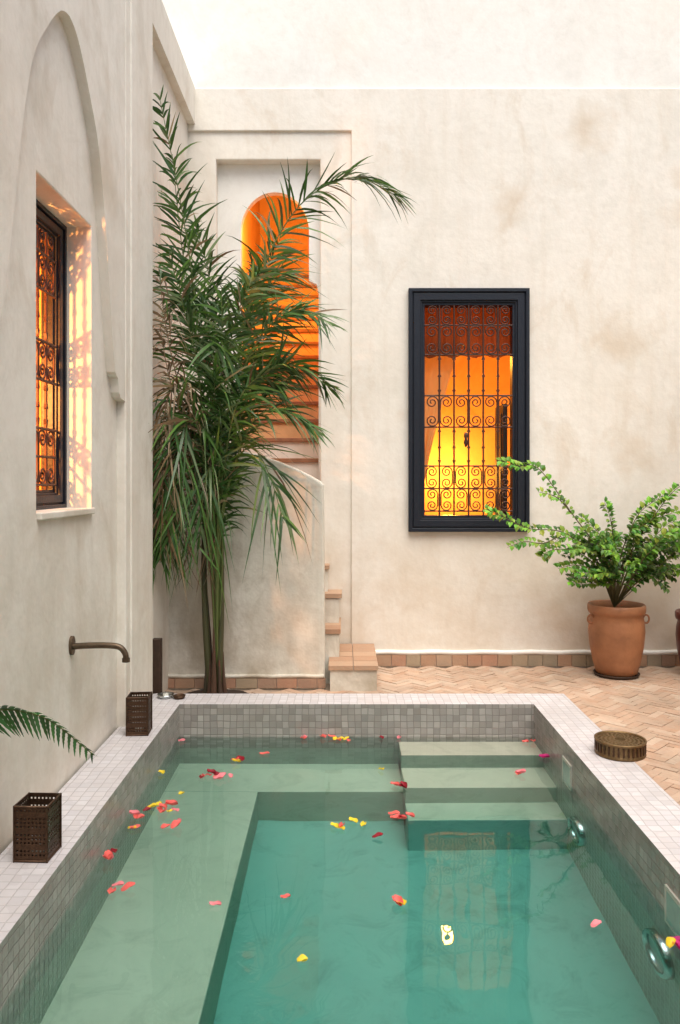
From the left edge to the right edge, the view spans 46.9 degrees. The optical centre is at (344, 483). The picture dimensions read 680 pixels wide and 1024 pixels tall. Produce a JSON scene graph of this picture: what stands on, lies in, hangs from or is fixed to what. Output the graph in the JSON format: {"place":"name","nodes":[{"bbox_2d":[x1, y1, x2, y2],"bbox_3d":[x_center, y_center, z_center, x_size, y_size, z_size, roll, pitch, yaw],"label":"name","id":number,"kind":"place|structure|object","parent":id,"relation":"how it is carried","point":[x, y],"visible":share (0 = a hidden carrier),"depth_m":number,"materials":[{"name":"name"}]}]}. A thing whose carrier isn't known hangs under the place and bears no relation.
{"place":"outdoors","nodes":[
{"label":"outdoors","id":0,"kind":"place"},
{"bbox_2d":[36,218,56,495],"bbox_3d":[-1.356,-0.549,3.380,0.038,1.208,0.536,0,0,0],"label":"frame step","id":1,"kind":"object","parent":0,"point":[46,228],"visible":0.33,"depth_m":3.64,"materials":[{"name":"black metal"}]},
{"bbox_2d":[148,87,415,693],"bbox_3d":[-0.367,-0.519,4.936,1.671,3.884,0.956,0,0,0],"label":"palm tree","id":2,"kind":"object","parent":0,"point":[215,466],"visible":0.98,"depth_m":4.87,"materials":[{"name":"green plant"}]},
{"bbox_2d":[172,668,669,692],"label":"ground","id":3,"kind":"structure","parent":0,"point":[326,688],"depth_m":5.34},
{"bbox_2d":[39,253,40,489],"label":"room walls","id":4,"kind":"structure","parent":3,"relation":"on","point":[40,374],"depth_m":4.50,"materials":[{"name":"paint"}]},
{"bbox_2d":[0,14,116,853],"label":"wall","id":5,"kind":"structure","parent":3,"relation":"on","point":[58,582],"depth_m":3.27,"materials":[{"name":"grey paint"}]},
{"bbox_2d":[36,502,61,505],"bbox_3d":[-1.354,-0.549,3.380,0.042,1.293,0.621,0,0,0],"label":"frame groove","id":6,"kind":"object","parent":5,"relation":"attached to","point":[49,503],"visible":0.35,"depth_m":3.52},
{"bbox_2d":[36,222,53,492],"bbox_3d":[-1.377,-0.549,3.380,0.056,1.187,0.515,0,0,0],"label":"frame","id":7,"kind":"object","parent":6,"relation":"attached to","point":[50,386],"visible":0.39,"depth_m":3.62,"materials":[{"name":"blue paint"}]},
{"bbox_2d":[36,247,56,485],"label":"grille cross bars","id":8,"kind":"object","parent":6,"relation":"attached to","point":[45,342],"visible":0.33,"depth_m":3.50,"materials":[{"name":"black metal"}]},
{"bbox_2d":[36,199,66,509],"bbox_3d":[-1.345,-0.549,3.380,0.060,1.328,0.656,0,0,0],"label":"frame","id":9,"kind":"object","parent":6,"relation":"attached to","point":[50,216],"visible":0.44,"depth_m":3.69,"materials":[{"name":"black paint"}]},
{"bbox_2d":[36,207,62,503],"bbox_3d":[-1.349,-0.549,3.380,0.052,1.276,0.604,0,0,0],"label":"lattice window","id":10,"kind":"structure","parent":9,"relation":"attached to","point":[45,220],"depth_m":3.65,"materials":[{"name":"black paint"}]},
{"bbox_2d":[36,290,46,425],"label":"grille spear tips","id":11,"kind":"object","parent":10,"relation":"attached to","point":[45,336],"visible":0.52,"depth_m":3.44,"materials":[{"name":"black metal"}]},
{"bbox_2d":[36,225,47,489],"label":"grille vertical bars","id":12,"kind":"object","parent":10,"relation":"attached to","point":[45,361],"visible":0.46,"depth_m":3.52,"materials":[{"name":"black metal"}]},
{"bbox_2d":[36,226,54,483],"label":"grille scrolls","id":13,"kind":"object","parent":10,"relation":"attached to","point":[51,353],"visible":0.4,"depth_m":3.49,"materials":[{"name":"black metal"}]},
{"bbox_2d":[36,508,94,519],"bbox_3d":[-1.258,0.130,3.380,0.155,0.030,0.658,0,0,0],"label":"window sill","id":14,"kind":"structure","parent":5,"relation":"on","point":[48,514],"depth_m":3.31,"materials":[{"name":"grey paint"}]},
{"bbox_2d":[68,636,129,662],"bbox_3d":[-1.072,0.725,3.430,0.261,0.114,0.056,0,0,0],"label":"water spout","id":15,"kind":"object","parent":5,"relation":"attached to","point":[73,646],"visible":1,"depth_m":3.42,"materials":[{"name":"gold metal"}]},
{"bbox_2d":[0,0,124,400],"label":"arch spandrel","id":16,"kind":"object","parent":3,"relation":"on","point":[95,31],"visible":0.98,"depth_m":3.67,"materials":[{"name":"grey paint"}]},
{"bbox_2d":[153,0,194,691],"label":"arched wall","id":17,"kind":"structure","parent":3,"relation":"on","point":[171,75],"depth_m":5.21,"materials":[{"name":"grey paint"}]},
{"bbox_2d":[117,0,129,727],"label":"pilaster","id":18,"kind":"object","parent":17,"relation":"attached to","point":[123,538],"visible":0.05,"depth_m":4.12,"materials":[{"name":"grey paint"}]},
{"bbox_2d":[130,0,152,711],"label":"pilaster fillet","id":19,"kind":"object","parent":18,"relation":"attached to","point":[141,342],"visible":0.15,"depth_m":4.40,"materials":[{"name":"beige paint"}]},
{"bbox_2d":[169,433,324,689],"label":"parapet","id":20,"kind":"structure","parent":3,"relation":"on","point":[271,627],"depth_m":5.36,"materials":[{"name":"paint"}]},
{"bbox_2d":[168,674,324,678],"bbox_3d":[-0.720,1.317,5.352,1.161,0.030,0.028,0,0,0],"label":"parapet bead","id":21,"kind":"object","parent":20,"relation":"attached to","point":[251,676],"visible":0.8,"depth_m":5.34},
{"bbox_2d":[188,132,350,643],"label":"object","id":22,"kind":"object","parent":3,"relation":"on","point":[211,151],"visible":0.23,"depth_m":6.02,"materials":[{"name":"beige paint"}]},
{"bbox_2d":[162,0,679,87],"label":"wall","id":23,"kind":"structure","parent":22,"relation":"on","point":[429,43],"depth_m":6.02,"materials":[{"name":"paint"}]},
{"bbox_2d":[168,655,679,687],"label":"tile skirting","id":24,"kind":"object","parent":22,"relation":"attached to","point":[517,660],"visible":0.84,"depth_m":5.98,"materials":[{"name":"tile"}]},
{"bbox_2d":[375,650,677,654],"bbox_3d":[1.780,1.294,5.998,3.100,0.039,0.038,0,0,0],"label":"skirting bead","id":25,"kind":"object","parent":24,"relation":"on","point":[508,652],"visible":0.86,"depth_m":5.98,"materials":[{"name":"paint"}]},
{"bbox_2d":[188,88,679,667],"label":"skin","id":26,"kind":"object","parent":22,"relation":"attached to","point":[562,204],"visible":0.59,"depth_m":6.00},
{"bbox_2d":[425,356,452,476],"bbox_3d":[0.725,-0.300,6.240,0.390,1.600,0.035,0,0,0],"label":"side drape","id":27,"kind":"object","parent":22,"relation":"attached to","point":[431,374],"visible":0.22,"depth_m":6.24,"materials":[{"name":"fabric"}]},
{"bbox_2d":[425,308,509,358],"bbox_3d":[0.950,-1.220,6.140,0.820,0.480,0.051,0,0,0],"label":"curtain valance","id":28,"kind":"object","parent":22,"relation":"attached to","point":[463,339],"visible":0.35,"depth_m":6.14,"materials":[{"name":"fabric"}]},
{"bbox_2d":[414,293,523,526],"bbox_3d":[0.945,-0.557,6.181,0.842,1.777,0.437,0,0,0],"label":"lattice window","id":29,"kind":"structure","parent":22,"relation":"attached to","point":[519,298],"depth_m":5.96,"materials":[{"name":"dark painted wood"},{"name":"wrought iron"}]},
{"bbox_2d":[495,404,506,514],"bbox_3d":[1.252,-0.160,6.280,0.035,0.920,0.320,0,0,0],"label":"shutter leaf","id":30,"kind":"object","parent":29,"relation":"attached to","point":[503,410],"visible":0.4,"depth_m":6.12,"materials":[{"name":"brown wood"}]},
{"bbox_2d":[412,292,525,527],"bbox_3d":[0.945,-0.557,6.011,0.867,1.802,0.077,0,0,0],"label":"frame groove","id":31,"kind":"object","parent":22,"relation":"attached to","point":[413,407],"visible":0.59,"depth_m":5.97},
{"bbox_2d":[422,303,514,517],"bbox_3d":[0.945,-0.557,6.035,0.712,1.647,0.091,0,0,0],"label":"frame","id":32,"kind":"object","parent":31,"relation":"attached to","point":[511,306],"visible":0.91,"depth_m":5.99,"materials":[{"name":"blue paint"}]},
{"bbox_2d":[425,324,512,511],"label":"grille cross bars","id":33,"kind":"object","parent":32,"relation":"attached to","point":[467,426],"visible":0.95,"depth_m":5.99,"materials":[{"name":"black metal"}]},
{"bbox_2d":[464,432,467,446],"bbox_3d":[0.925,-0.333,5.990,0.036,0.115,0.036,0,0,0],"label":"window latch","id":34,"kind":"object","parent":33,"relation":"attached to","point":[465,439],"depth_m":5.98,"materials":[{"name":"metal"}]},
{"bbox_2d":[408,288,529,531],"bbox_3d":[0.945,-0.557,6.003,0.920,1.855,0.095,0,0,0],"label":"frame","id":35,"kind":"object","parent":31,"relation":"attached to","point":[410,291],"visible":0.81,"depth_m":5.96,"materials":[{"name":"blue paint"}]},
{"bbox_2d":[242,195,318,479],"bbox_3d":[-0.580,-1.300,7.930,0.880,4.400,3.960,0,0,0],"label":"stairwell","id":36,"kind":"object","parent":3,"relation":"on","point":[290,437],"visible":0.06,"depth_m":7.96,"materials":[{"name":"paint"}]},
{"bbox_2d":[218,165,319,479],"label":"stair arch","id":37,"kind":"structure","parent":36,"relation":"attached to","point":[240,187],"depth_m":6.11,"materials":[{"name":"paint"}]},
{"bbox_2d":[0,694,679,1010],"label":"swimming pool","id":38,"kind":"structure","parent":3,"relation":"in","point":[633,808],"depth_m":3.60,"materials":[{"name":"tile"}]},
{"bbox_2d":[13,792,61,862],"bbox_3d":[-1.058,1.184,2.700,0.125,0.190,0.125,0,0,0],"label":"pierced lantern","id":39,"kind":"object","parent":38,"relation":"on","point":[33,830],"visible":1,"depth_m":2.65,"materials":[{"name":"brown metal"}]},
{"bbox_2d":[0,705,96,762],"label":"potted fern","id":40,"kind":"object","parent":38,"relation":"on","point":[5,721],"visible":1,"depth_m":1.81,"materials":[{"name":"green plant"}]},
{"bbox_2d":[126,692,151,735],"bbox_3d":[-1.055,1.181,4.020,0.114,0.195,0.114,0,0,-3],"label":"pierced lantern","id":41,"kind":"object","parent":38,"relation":"on","point":[144,726],"visible":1,"depth_m":3.97,"materials":[{"name":"brown metal"}]},
{"bbox_2d":[157,692,185,699],"bbox_3d":[-1.034,1.266,4.676,0.173,0.024,0.108,0,0,0],"label":"metal dish","id":42,"kind":"object","parent":38,"relation":"on","point":[166,695],"visible":1,"depth_m":4.67,"materials":[{"name":"silver metal"}]},
{"bbox_2d":[0,737,679,1023],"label":"water","id":43,"kind":"structure","parent":38,"relation":"in","point":[498,873],"depth_m":2.73,"materials":[{"name":"teal liquid"}]},
{"bbox_2d":[102,734,679,961],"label":"flower petals","id":44,"kind":"object","parent":43,"relation":"on","point":[401,901],"visible":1,"depth_m":3.41,"materials":[{"name":"plant"}]},
{"bbox_2d":[594,730,646,761],"bbox_3d":[1.303,1.242,3.710,0.236,0.073,0.236,0,0,0],"label":"brass candle bowl","id":45,"kind":"object","parent":38,"relation":"on","point":[620,746],"visible":1,"depth_m":3.65,"materials":[{"name":"brown metal"}]},
{"bbox_2d":[425,356,509,514],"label":"room walls","id":46,"kind":"structure","parent":3,"relation":"on","point":[461,388],"depth_m":8.40,"materials":[{"name":"paint"}]},
{"bbox_2d":[165,666,679,804],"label":"courtyard paving","id":47,"kind":"structure","parent":0,"point":[645,704],"depth_m":5.26,"materials":[{"name":"tile"}]},
{"bbox_2d":[153,638,161,693],"bbox_3d":[-1.167,1.185,4.890,0.065,0.430,0.080,0,0,0],"label":"wooden post","id":48,"kind":"object","parent":47,"relation":"on","point":[157,665],"visible":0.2,"depth_m":4.86,"materials":[{"name":"brown wood"}]},
{"bbox_2d":[325,563,377,690],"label":"corner steps","id":49,"kind":"structure","parent":47,"relation":"on","point":[348,667],"depth_m":5.52,"materials":[{"name":"paint"}]},
{"bbox_2d":[426,305,510,510],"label":"grille scrolls","id":50,"kind":"object","parent":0,"point":[467,407],"visible":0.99,"depth_m":5.98,"materials":[{"name":"black metal"}]},
{"bbox_2d":[438,305,498,514],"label":"grille vertical bars","id":51,"kind":"object","parent":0,"point":[468,410],"visible":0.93,"depth_m":5.98,"materials":[{"name":"black metal"}]},
{"bbox_2d":[420,300,516,519],"bbox_3d":[0.945,-0.557,6.013,0.742,1.677,0.073,0,0,0],"label":"frame step","id":52,"kind":"object","parent":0,"point":[468,301],"visible":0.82,"depth_m":5.98,"materials":[{"name":"black metal"}]},
{"bbox_2d":[437,356,499,462],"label":"grille spear tips","id":53,"kind":"object","parent":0,"point":[497,391],"visible":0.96,"depth_m":5.98,"materials":[{"name":"black metal"}]},
{"bbox_2d":[483,456,679,679],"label":"potted shrub","id":54,"kind":"object","parent":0,"point":[616,627],"visible":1,"depth_m":5.54,"materials":[{"name":"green plant"}]},
{"bbox_2d":[675,609,679,661],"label":"glazed clay pot","id":55,"kind":"object","parent":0,"point":[677,617],"visible":1,"depth_m":5.67,"materials":[{"name":"brown ceramic"}]}
]}

